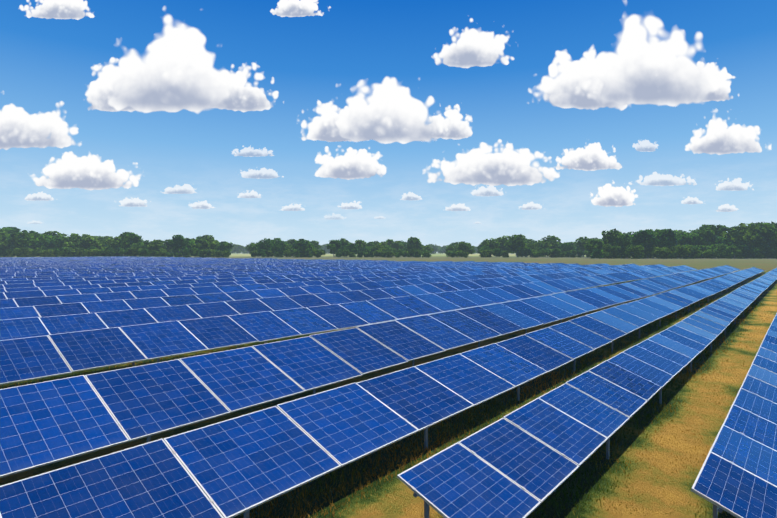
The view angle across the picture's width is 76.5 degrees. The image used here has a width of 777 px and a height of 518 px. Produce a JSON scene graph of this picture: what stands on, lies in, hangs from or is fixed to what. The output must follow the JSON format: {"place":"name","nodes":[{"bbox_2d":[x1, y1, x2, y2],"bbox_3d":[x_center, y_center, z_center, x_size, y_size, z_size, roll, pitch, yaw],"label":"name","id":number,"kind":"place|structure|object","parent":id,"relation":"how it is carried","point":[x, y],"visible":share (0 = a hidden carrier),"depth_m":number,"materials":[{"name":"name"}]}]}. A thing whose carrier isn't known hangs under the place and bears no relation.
{"place":"outdoors","nodes":[
{"label":"outdoors","id":0,"kind":"place"},
{"bbox_2d":[25,192,53,200],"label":"cloud","id":1,"kind":"structure","parent":0,"point":[39,196],"depth_m":9128.70,"materials":[{"name":"white"}]},
{"bbox_2d":[0,101,80,149],"bbox_3d":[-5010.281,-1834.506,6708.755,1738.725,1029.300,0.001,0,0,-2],"label":"cloud","id":2,"kind":"structure","parent":0,"point":[20,127],"depth_m":6713.88,"materials":[{"name":"white"}]},
{"bbox_2d":[19,0,93,19],"bbox_3d":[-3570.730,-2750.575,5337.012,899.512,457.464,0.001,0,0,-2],"label":"cloud","id":3,"kind":"structure","parent":0,"point":[61,9],"depth_m":5337.33,"materials":[{"name":"white"}]},
{"bbox_2d":[31,151,140,189],"bbox_3d":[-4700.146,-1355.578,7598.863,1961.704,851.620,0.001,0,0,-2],"label":"cloud","id":4,"kind":"structure","parent":0,"point":[69,170],"depth_m":7599.36,"materials":[{"name":"white"}]},
{"bbox_2d":[85,57,135,111],"bbox_3d":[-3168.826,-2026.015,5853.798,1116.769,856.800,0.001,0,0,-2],"label":"cloud","id":5,"kind":"structure","parent":0,"point":[99,91],"depth_m":5847.60,"materials":[{"name":"white"}]},
{"bbox_2d":[119,198,150,206],"bbox_3d":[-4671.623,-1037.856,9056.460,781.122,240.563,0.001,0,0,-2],"label":"cloud","id":6,"kind":"structure","parent":0,"point":[134,202],"depth_m":9056.13,"materials":[{"name":"white"}]},
{"bbox_2d":[108,7,232,112],"bbox_3d":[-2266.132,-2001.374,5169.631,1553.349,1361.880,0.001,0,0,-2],"label":"cloud","id":7,"kind":"structure","parent":0,"point":[173,70],"depth_m":5169.69,"materials":[{"name":"white"}]},
{"bbox_2d":[162,184,195,193],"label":"cloud","id":8,"kind":"structure","parent":0,"point":[184,188],"depth_m":8450.73,"materials":[{"name":"white"}]},
{"bbox_2d":[188,200,213,208],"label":"cloud","id":9,"kind":"structure","parent":0,"point":[202,205],"depth_m":9181.66,"materials":[{"name":"white"}]},
{"bbox_2d":[214,63,278,111],"bbox_3d":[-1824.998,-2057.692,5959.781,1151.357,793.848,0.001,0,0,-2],"label":"cloud","id":10,"kind":"structure","parent":0,"point":[244,96],"depth_m":5962.78,"materials":[{"name":"white"}]},
{"bbox_2d":[237,190,261,197],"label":"cloud","id":11,"kind":"structure","parent":0,"point":[252,194],"depth_m":8646.54,"materials":[{"name":"white"}]},
{"bbox_2d":[232,146,273,156],"bbox_3d":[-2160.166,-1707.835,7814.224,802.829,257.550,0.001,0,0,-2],"label":"cloud","id":12,"kind":"structure","parent":0,"point":[247,152],"depth_m":7813.90,"materials":[{"name":"white"}]},
{"bbox_2d":[240,168,283,178],"bbox_3d":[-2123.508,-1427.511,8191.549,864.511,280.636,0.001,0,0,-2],"label":"cloud","id":13,"kind":"structure","parent":0,"point":[264,173],"depth_m":8191.99,"materials":[{"name":"white"}]},
{"bbox_2d":[281,204,304,210],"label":"cloud","id":14,"kind":"structure","parent":0,"point":[294,207],"depth_m":9322.33,"materials":[{"name":"white"}]},
{"bbox_2d":[270,0,330,16],"bbox_3d":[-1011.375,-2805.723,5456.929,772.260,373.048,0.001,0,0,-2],"label":"cloud","id":15,"kind":"structure","parent":0,"point":[294,8],"depth_m":5456.72,"materials":[{"name":"white"}]},
{"bbox_2d":[298,100,367,141],"bbox_3d":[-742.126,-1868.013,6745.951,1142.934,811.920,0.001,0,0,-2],"label":"cloud","id":16,"kind":"structure","parent":0,"point":[318,130],"depth_m":6742.23,"materials":[{"name":"white"}]},
{"bbox_2d":[337,201,361,208],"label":"cloud","id":17,"kind":"structure","parent":0,"point":[351,205],"depth_m":9508.19,"materials":[{"name":"white"}]},
{"bbox_2d":[315,146,385,179],"bbox_3d":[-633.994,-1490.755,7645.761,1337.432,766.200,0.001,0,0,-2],"label":"cloud","id":18,"kind":"structure","parent":0,"point":[351,163],"depth_m":7647.16,"materials":[{"name":"white"}]},
{"bbox_2d":[323,77,447,143],"bbox_3d":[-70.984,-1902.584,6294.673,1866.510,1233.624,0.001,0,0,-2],"label":"cloud","id":19,"kind":"structure","parent":0,"point":[389,110],"depth_m":6296.49,"materials":[{"name":"white"}]},
{"bbox_2d":[0,252,776,517],"bbox_3d":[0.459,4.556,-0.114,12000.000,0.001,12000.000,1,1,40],"label":"ground","id":20,"kind":"structure","parent":0,"point":[659,498],"depth_m":12.23,"materials":[{"name":"green plant"}]},
{"bbox_2d":[2,227,20,236],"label":"tree","id":21,"kind":"object","parent":20,"relation":"on","point":[9,230],"visible":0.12,"depth_m":430.54,"materials":[{"name":"green plant"}]},
{"bbox_2d":[12,248,27,256],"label":"bush","id":22,"kind":"object","parent":20,"relation":"on","point":[18,251],"visible":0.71,"depth_m":374.88,"materials":[{"name":"green plant"}]},
{"bbox_2d":[4,230,44,249],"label":"tree","id":23,"kind":"object","parent":20,"relation":"on","point":[32,240],"visible":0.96,"depth_m":389.02,"materials":[{"name":"green plant"}]},
{"bbox_2d":[20,247,34,256],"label":"bush","id":24,"kind":"object","parent":20,"relation":"on","point":[29,251],"visible":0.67,"depth_m":376.64,"materials":[{"name":"green plant"}]},
{"bbox_2d":[38,235,50,249],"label":"tree","id":25,"kind":"object","parent":20,"relation":"on","point":[46,242],"visible":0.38,"depth_m":402.34,"materials":[{"name":"green plant"}]},
{"bbox_2d":[41,249,54,256],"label":"bush","id":26,"kind":"object","parent":20,"relation":"on","point":[49,252],"visible":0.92,"depth_m":375.93,"materials":[{"name":"green plant"}]},
{"bbox_2d":[42,231,67,237],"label":"tree","id":27,"kind":"object","parent":20,"relation":"on","point":[53,233],"visible":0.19,"depth_m":432.78,"materials":[{"name":"green plant"}]},
{"bbox_2d":[48,237,61,256],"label":"tree","id":28,"kind":"object","parent":20,"relation":"on","point":[53,243],"visible":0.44,"depth_m":406.16,"materials":[{"name":"green plant"}]},
{"bbox_2d":[57,236,73,248],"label":"tree","id":29,"kind":"object","parent":20,"relation":"on","point":[64,242],"visible":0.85,"depth_m":393.88,"materials":[{"name":"green plant"}]},
{"bbox_2d":[68,233,81,247],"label":"tree","id":30,"kind":"object","parent":20,"relation":"on","point":[76,237],"visible":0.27,"depth_m":403.40,"materials":[{"name":"green plant"}]},
{"bbox_2d":[73,236,102,248],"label":"tree","id":31,"kind":"object","parent":20,"relation":"on","point":[85,242],"visible":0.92,"depth_m":396.38,"materials":[{"name":"green plant"}]},
{"bbox_2d":[85,249,99,256],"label":"bush","id":32,"kind":"object","parent":20,"relation":"on","point":[92,252],"visible":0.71,"depth_m":379.06,"materials":[{"name":"green plant"}]},
{"bbox_2d":[105,238,119,249],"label":"tree","id":33,"kind":"object","parent":20,"relation":"on","point":[111,243],"visible":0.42,"depth_m":399.90,"materials":[{"name":"green plant"}]},
{"bbox_2d":[107,249,121,256],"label":"bush","id":34,"kind":"object","parent":20,"relation":"on","point":[113,253],"visible":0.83,"depth_m":382.95,"materials":[{"name":"green plant"}]},
{"bbox_2d":[117,233,143,248],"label":"tree","id":35,"kind":"object","parent":20,"relation":"on","point":[128,241],"visible":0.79,"depth_m":394.65,"materials":[{"name":"green plant"}]},
{"bbox_2d":[128,247,140,256],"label":"bush","id":36,"kind":"object","parent":20,"relation":"on","point":[133,251],"visible":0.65,"depth_m":381.95,"materials":[{"name":"green plant"}]},
{"bbox_2d":[130,243,149,250],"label":"tree","id":37,"kind":"object","parent":20,"relation":"on","point":[139,245],"visible":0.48,"depth_m":390.58,"materials":[{"name":"green plant"}]},
{"bbox_2d":[136,249,149,256],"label":"bush","id":38,"kind":"object","parent":20,"relation":"on","point":[143,253],"visible":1,"depth_m":379.39,"materials":[{"name":"green plant"}]},
{"bbox_2d":[147,239,166,251],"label":"tree","id":39,"kind":"object","parent":20,"relation":"on","point":[154,245],"visible":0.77,"depth_m":396.90,"materials":[{"name":"green plant"}]},
{"bbox_2d":[167,235,187,252],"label":"tree","id":40,"kind":"object","parent":20,"relation":"on","point":[176,243],"visible":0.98,"depth_m":392.57,"materials":[{"name":"green plant"}]},
{"bbox_2d":[189,247,200,257],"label":"bush","id":41,"kind":"object","parent":20,"relation":"on","point":[194,251],"visible":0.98,"depth_m":379.60,"materials":[{"name":"green plant"}]},
{"bbox_2d":[191,239,209,249],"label":"tree","id":42,"kind":"object","parent":20,"relation":"on","point":[201,244],"visible":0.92,"depth_m":396.41,"materials":[{"name":"green plant"}]},
{"bbox_2d":[202,237,218,250],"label":"tree","id":43,"kind":"object","parent":20,"relation":"on","point":[213,244],"visible":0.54,"depth_m":415.28,"materials":[{"name":"green plant"}]},
{"bbox_2d":[205,249,215,257],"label":"bush","id":44,"kind":"object","parent":20,"relation":"on","point":[210,253],"visible":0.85,"depth_m":388.82,"materials":[{"name":"green plant"}]},
{"bbox_2d":[214,242,233,251],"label":"tree","id":45,"kind":"object","parent":20,"relation":"on","point":[223,246],"visible":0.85,"depth_m":399.55,"materials":[{"name":"green plant"}]},
{"bbox_2d":[230,244,244,253],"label":"tree","id":46,"kind":"object","parent":20,"relation":"on","point":[237,248],"visible":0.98,"depth_m":990.74,"materials":[{"name":"green plant"}]},
{"bbox_2d":[256,238,274,251],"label":"tree","id":47,"kind":"object","parent":20,"relation":"on","point":[265,244],"visible":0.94,"depth_m":396.64,"materials":[{"name":"green plant"}]},
{"bbox_2d":[271,242,286,253],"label":"tree","id":48,"kind":"object","parent":20,"relation":"on","point":[278,246],"visible":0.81,"depth_m":394.04,"materials":[{"name":"green plant"}]},
{"bbox_2d":[292,248,299,257],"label":"bush","id":49,"kind":"object","parent":20,"relation":"on","point":[296,253],"visible":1,"depth_m":386.76,"materials":[{"name":"green plant"}]},
{"bbox_2d":[291,239,314,248],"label":"tree","id":50,"kind":"object","parent":20,"relation":"on","point":[301,243],"visible":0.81,"depth_m":396.44,"materials":[{"name":"green plant"}]},
{"bbox_2d":[309,247,325,257],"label":"bush","id":51,"kind":"object","parent":20,"relation":"on","point":[315,252],"visible":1,"depth_m":382.83,"materials":[{"name":"green plant"}]},
{"bbox_2d":[326,240,340,256],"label":"tree","id":52,"kind":"object","parent":20,"relation":"on","point":[333,246],"visible":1,"depth_m":415.69,"materials":[{"name":"green plant"}]},
{"bbox_2d":[347,243,357,254],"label":"tree","id":53,"kind":"object","parent":20,"relation":"on","point":[351,247],"visible":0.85,"depth_m":409.42,"materials":[{"name":"green plant"}]},
{"bbox_2d":[355,240,365,252],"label":"tree","id":54,"kind":"object","parent":20,"relation":"on","point":[361,244],"visible":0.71,"depth_m":436.45,"materials":[{"name":"green plant"}]},
{"bbox_2d":[372,243,386,251],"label":"tree","id":55,"kind":"object","parent":20,"relation":"on","point":[380,247],"visible":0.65,"depth_m":416.03,"materials":[{"name":"green plant"}]},
{"bbox_2d":[389,241,404,249],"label":"tree","id":56,"kind":"object","parent":20,"relation":"on","point":[396,245],"visible":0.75,"depth_m":485.05,"materials":[{"name":"green plant"}]},
{"bbox_2d":[406,237,422,251],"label":"tree","id":57,"kind":"object","parent":20,"relation":"on","point":[414,242],"visible":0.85,"depth_m":439.22,"materials":[{"name":"green plant"}]},
{"bbox_2d":[132,271,776,517],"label":"support posts","id":58,"kind":"object","parent":20,"relation":"on","point":[426,511],"depth_m":14.77,"materials":[{"name":"metal"}]},
{"bbox_2d":[0,256,776,517],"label":"solar panels","id":59,"kind":"object","parent":58,"relation":"on","point":[96,312],"visible":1,"depth_m":14.23,"materials":[{"name":"blue glass"}]},
{"bbox_2d":[91,291,775,505],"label":"panel clamps","id":60,"kind":"object","parent":59,"relation":"attached to","point":[411,487],"visible":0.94,"depth_m":11.20,"materials":[{"name":"metal"}]},
{"bbox_2d":[456,241,471,251],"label":"tree","id":61,"kind":"object","parent":20,"relation":"on","point":[463,246],"visible":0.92,"depth_m":410.33,"materials":[{"name":"green plant"}]},
{"bbox_2d":[480,238,499,249],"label":"tree","id":62,"kind":"object","parent":20,"relation":"on","point":[492,244],"visible":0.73,"depth_m":419.42,"materials":[{"name":"green plant"}]},
{"bbox_2d":[495,235,510,250],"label":"tree","id":63,"kind":"object","parent":20,"relation":"on","point":[502,241],"visible":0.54,"depth_m":442.40,"materials":[{"name":"green plant"}]},
{"bbox_2d":[504,234,527,256],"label":"tree","id":64,"kind":"object","parent":20,"relation":"on","point":[515,243],"visible":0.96,"depth_m":398.10,"materials":[{"name":"green plant"}]},
{"bbox_2d":[521,247,531,256],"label":"bush","id":65,"kind":"object","parent":20,"relation":"on","point":[526,252],"visible":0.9,"depth_m":395.61,"materials":[{"name":"green plant"}]},
{"bbox_2d":[531,250,543,257],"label":"bush","id":66,"kind":"object","parent":20,"relation":"on","point":[535,254],"visible":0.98,"depth_m":388.55,"materials":[{"name":"green plant"}]},
{"bbox_2d":[538,235,561,249],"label":"tree","id":67,"kind":"object","parent":20,"relation":"on","point":[553,241],"visible":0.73,"depth_m":438.77,"materials":[{"name":"green plant"}]},
{"bbox_2d":[551,248,563,257],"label":"bush","id":68,"kind":"object","parent":20,"relation":"on","point":[556,253],"visible":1,"depth_m":388.81,"materials":[{"name":"green plant"}]},
{"bbox_2d":[560,243,573,251],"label":"tree","id":69,"kind":"object","parent":20,"relation":"on","point":[567,247],"visible":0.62,"depth_m":439.89,"materials":[{"name":"green plant"}]},
{"bbox_2d":[575,236,591,256],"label":"tree","id":70,"kind":"object","parent":20,"relation":"on","point":[581,242],"visible":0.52,"depth_m":425.64,"materials":[{"name":"green plant"}]},
{"bbox_2d":[584,239,603,256],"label":"tree","id":71,"kind":"object","parent":20,"relation":"on","point":[591,245],"visible":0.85,"depth_m":337.99,"materials":[{"name":"green plant"}]},
{"bbox_2d":[590,249,604,258],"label":"bush","id":72,"kind":"object","parent":20,"relation":"on","point":[596,254],"visible":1,"depth_m":321.68,"materials":[{"name":"green plant"}]},
{"bbox_2d":[602,233,620,246],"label":"tree","id":73,"kind":"object","parent":20,"relation":"on","point":[607,239],"visible":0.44,"depth_m":339.27,"materials":[{"name":"green plant"}]},
{"bbox_2d":[601,228,622,240],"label":"tree","id":74,"kind":"object","parent":20,"relation":"on","point":[618,235],"visible":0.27,"depth_m":342.09,"materials":[{"name":"green plant"}]},
{"bbox_2d":[607,245,622,258],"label":"bush","id":75,"kind":"object","parent":20,"relation":"on","point":[614,249],"visible":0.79,"depth_m":329.42,"materials":[{"name":"green plant"}]},
{"bbox_2d":[615,234,632,250],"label":"tree","id":76,"kind":"object","parent":20,"relation":"on","point":[625,240],"visible":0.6,"depth_m":332.34,"materials":[{"name":"green plant"}]},
{"bbox_2d":[624,244,643,258],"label":"bush","id":77,"kind":"object","parent":20,"relation":"on","point":[636,251],"visible":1,"depth_m":319.97,"materials":[{"name":"green plant"}]},
{"bbox_2d":[630,230,659,257],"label":"tree","id":78,"kind":"object","parent":20,"relation":"on","point":[645,239],"visible":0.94,"depth_m":333.04,"materials":[{"name":"green plant"}]},
{"bbox_2d":[645,245,674,258],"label":"bush","id":79,"kind":"object","parent":20,"relation":"on","point":[660,253],"visible":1,"depth_m":320.65,"materials":[{"name":"green plant"}]},
{"bbox_2d":[656,229,678,246],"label":"tree","id":80,"kind":"object","parent":20,"relation":"on","point":[668,237],"visible":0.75,"depth_m":334.90,"materials":[{"name":"green plant"}]},
{"bbox_2d":[670,244,696,258],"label":"bush","id":81,"kind":"object","parent":20,"relation":"on","point":[679,252],"visible":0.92,"depth_m":323.18,"materials":[{"name":"green plant"}]},
{"bbox_2d":[675,233,698,245],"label":"tree","id":82,"kind":"object","parent":20,"relation":"on","point":[685,239],"visible":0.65,"depth_m":352.17,"materials":[{"name":"green plant"}]},
{"bbox_2d":[681,244,702,258],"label":"bush","id":83,"kind":"object","parent":20,"relation":"on","point":[699,252],"visible":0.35,"depth_m":323.65,"materials":[{"name":"green plant"}]},
{"bbox_2d":[696,229,717,245],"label":"tree","id":84,"kind":"object","parent":20,"relation":"on","point":[707,237],"visible":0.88,"depth_m":347.15,"materials":[{"name":"green plant"}]},
{"bbox_2d":[695,224,728,257],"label":"tree","id":85,"kind":"object","parent":20,"relation":"on","point":[719,230],"visible":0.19,"depth_m":360.70,"materials":[{"name":"green plant"}]},
{"bbox_2d":[703,248,720,258],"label":"bush","id":86,"kind":"object","parent":20,"relation":"on","point":[708,253],"visible":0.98,"depth_m":324.58,"materials":[{"name":"green plant"}]},
{"bbox_2d":[707,243,727,255],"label":"bush","id":87,"kind":"object","parent":20,"relation":"on","point":[721,247],"visible":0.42,"depth_m":331.26,"materials":[{"name":"green plant"}]},
{"bbox_2d":[712,236,733,246],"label":"tree","id":88,"kind":"object","parent":20,"relation":"on","point":[721,240],"visible":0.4,"depth_m":339.55,"materials":[{"name":"green plant"}]},
{"bbox_2d":[720,250,734,258],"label":"bush","id":89,"kind":"object","parent":20,"relation":"on","point":[726,254],"visible":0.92,"depth_m":325.30,"materials":[{"name":"green plant"}]},
{"bbox_2d":[725,246,742,258],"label":"bush","id":90,"kind":"object","parent":20,"relation":"on","point":[735,250],"visible":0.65,"depth_m":324.91,"materials":[{"name":"green plant"}]},
{"bbox_2d":[731,243,748,258],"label":"bush","id":91,"kind":"object","parent":20,"relation":"on","point":[743,247],"visible":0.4,"depth_m":327.58,"materials":[{"name":"green plant"}]},
{"bbox_2d":[719,223,766,246],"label":"tree","id":92,"kind":"object","parent":20,"relation":"on","point":[745,234],"visible":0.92,"depth_m":334.38,"materials":[{"name":"green plant"}]},
{"bbox_2d":[739,246,758,258],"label":"bush","id":93,"kind":"object","parent":20,"relation":"on","point":[749,252],"visible":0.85,"depth_m":324.88,"materials":[{"name":"green plant"}]},
{"bbox_2d":[750,245,764,258],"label":"bush","id":94,"kind":"object","parent":20,"relation":"on","point":[761,254],"visible":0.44,"depth_m":327.55,"materials":[{"name":"green plant"}]},
{"bbox_2d":[747,242,769,258],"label":"bush","id":95,"kind":"object","parent":20,"relation":"on","point":[766,247],"visible":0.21,"depth_m":329.07,"materials":[{"name":"green plant"}]},
{"bbox_2d":[756,223,776,247],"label":"tree","id":96,"kind":"object","parent":20,"relation":"on","point":[771,233],"visible":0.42,"depth_m":333.80,"materials":[{"name":"green plant"}]},
{"bbox_2d":[765,245,776,258],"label":"bush","id":97,"kind":"object","parent":20,"relation":"on","point":[773,255],"visible":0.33,"depth_m":329.62,"materials":[{"name":"green plant"}]},
{"bbox_2d":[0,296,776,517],"bbox_3d":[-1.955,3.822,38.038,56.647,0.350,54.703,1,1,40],"label":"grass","id":98,"kind":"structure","parent":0,"point":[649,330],"depth_m":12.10,"materials":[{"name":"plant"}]},
{"bbox_2d":[0,0,776,246],"label":"sky","id":99,"kind":"structure","parent":0,"point":[44,63],"materials":[{"name":"blue"}]},
{"bbox_2d":[400,192,421,199],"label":"cloud","id":100,"kind":"structure","parent":0,"point":[411,196],"depth_m":8998.72,"materials":[{"name":"white"}]},
{"bbox_2d":[420,104,472,142],"bbox_3d":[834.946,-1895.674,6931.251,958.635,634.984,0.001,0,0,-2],"label":"cloud","id":101,"kind":"structure","parent":0,"point":[458,128],"depth_m":6934.15,"materials":[{"name":"white"}]},
{"bbox_2d":[445,203,470,210],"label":"cloud","id":102,"kind":"structure","parent":0,"point":[458,207],"depth_m":9235.21,"materials":[{"name":"white"}]},
{"bbox_2d":[433,18,513,67],"bbox_3d":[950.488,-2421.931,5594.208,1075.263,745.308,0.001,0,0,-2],"label":"cloud","id":103,"kind":"structure","parent":0,"point":[471,48],"depth_m":5594.63,"materials":[{"name":"white"}]},
{"bbox_2d":[471,186,502,195],"bbox_3d":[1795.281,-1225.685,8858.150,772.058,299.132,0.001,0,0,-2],"label":"cloud","id":104,"kind":"structure","parent":0,"point":[488,191],"depth_m":8857.61,"materials":[{"name":"white"}]},
{"bbox_2d":[423,139,559,185],"bbox_3d":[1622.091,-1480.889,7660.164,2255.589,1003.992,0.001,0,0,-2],"label":"cloud","id":105,"kind":"structure","parent":0,"point":[508,165],"depth_m":7660.92,"materials":[{"name":"white"}]},
{"bbox_2d":[519,202,541,209],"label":"cloud","id":106,"kind":"structure","parent":0,"point":[530,206],"depth_m":9577.12,"materials":[{"name":"white"}]},
{"bbox_2d":[528,46,627,110],"bbox_3d":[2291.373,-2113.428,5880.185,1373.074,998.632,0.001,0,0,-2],"label":"cloud","id":107,"kind":"structure","parent":0,"point":[561,85],"depth_m":5877.10,"materials":[{"name":"white"}]},
{"bbox_2d":[555,142,621,170],"bbox_3d":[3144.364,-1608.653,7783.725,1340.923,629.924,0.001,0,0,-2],"label":"cloud","id":108,"kind":"structure","parent":0,"point":[592,157],"depth_m":7784.10,"materials":[{"name":"white"}]},
{"bbox_2d":[590,181,637,206],"bbox_3d":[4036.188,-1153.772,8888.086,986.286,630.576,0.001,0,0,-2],"label":"cloud","id":109,"kind":"structure","parent":0,"point":[610,195],"depth_m":8888.67,"materials":[{"name":"white"}]},
{"bbox_2d":[632,140,658,151],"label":"cloud","id":110,"kind":"structure","parent":0,"point":[645,146],"depth_m":8028.26,"materials":[{"name":"white"}]},
{"bbox_2d":[583,15,725,106],"bbox_3d":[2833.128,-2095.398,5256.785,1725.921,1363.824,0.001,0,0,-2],"label":"cloud","id":111,"kind":"structure","parent":0,"point":[643,64],"depth_m":5256.17,"materials":[{"name":"white"}]},
{"bbox_2d":[629,172,696,185],"bbox_3d":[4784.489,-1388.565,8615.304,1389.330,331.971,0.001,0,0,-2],"label":"cloud","id":112,"kind":"structure","parent":0,"point":[655,179],"depth_m":8615.91,"materials":[{"name":"white"}]},
{"bbox_2d":[681,196,702,203],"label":"cloud","id":113,"kind":"structure","parent":0,"point":[691,200],"depth_m":9455.68,"materials":[{"name":"white"}]},
{"bbox_2d":[676,61,738,106],"bbox_3d":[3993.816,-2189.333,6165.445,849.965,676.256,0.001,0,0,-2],"label":"cloud","id":114,"kind":"structure","parent":0,"point":[722,92],"depth_m":6170.83,"materials":[{"name":"white"}]},
{"bbox_2d":[716,204,737,211],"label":"cloud","id":115,"kind":"structure","parent":0,"point":[726,208],"depth_m":9640.66,"materials":[{"name":"white"}]},
{"bbox_2d":[685,109,770,154],"bbox_3d":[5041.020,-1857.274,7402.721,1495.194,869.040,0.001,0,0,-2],"label":"cloud","id":116,"kind":"structure","parent":0,"point":[720,137],"depth_m":7402.78,"materials":[{"name":"white"}]},
{"bbox_2d":[716,178,753,190],"bbox_3d":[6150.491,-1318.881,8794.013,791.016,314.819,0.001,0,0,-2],"label":"cloud","id":117,"kind":"structure","parent":0,"point":[735,185],"depth_m":8794.61,"materials":[{"name":"white"}]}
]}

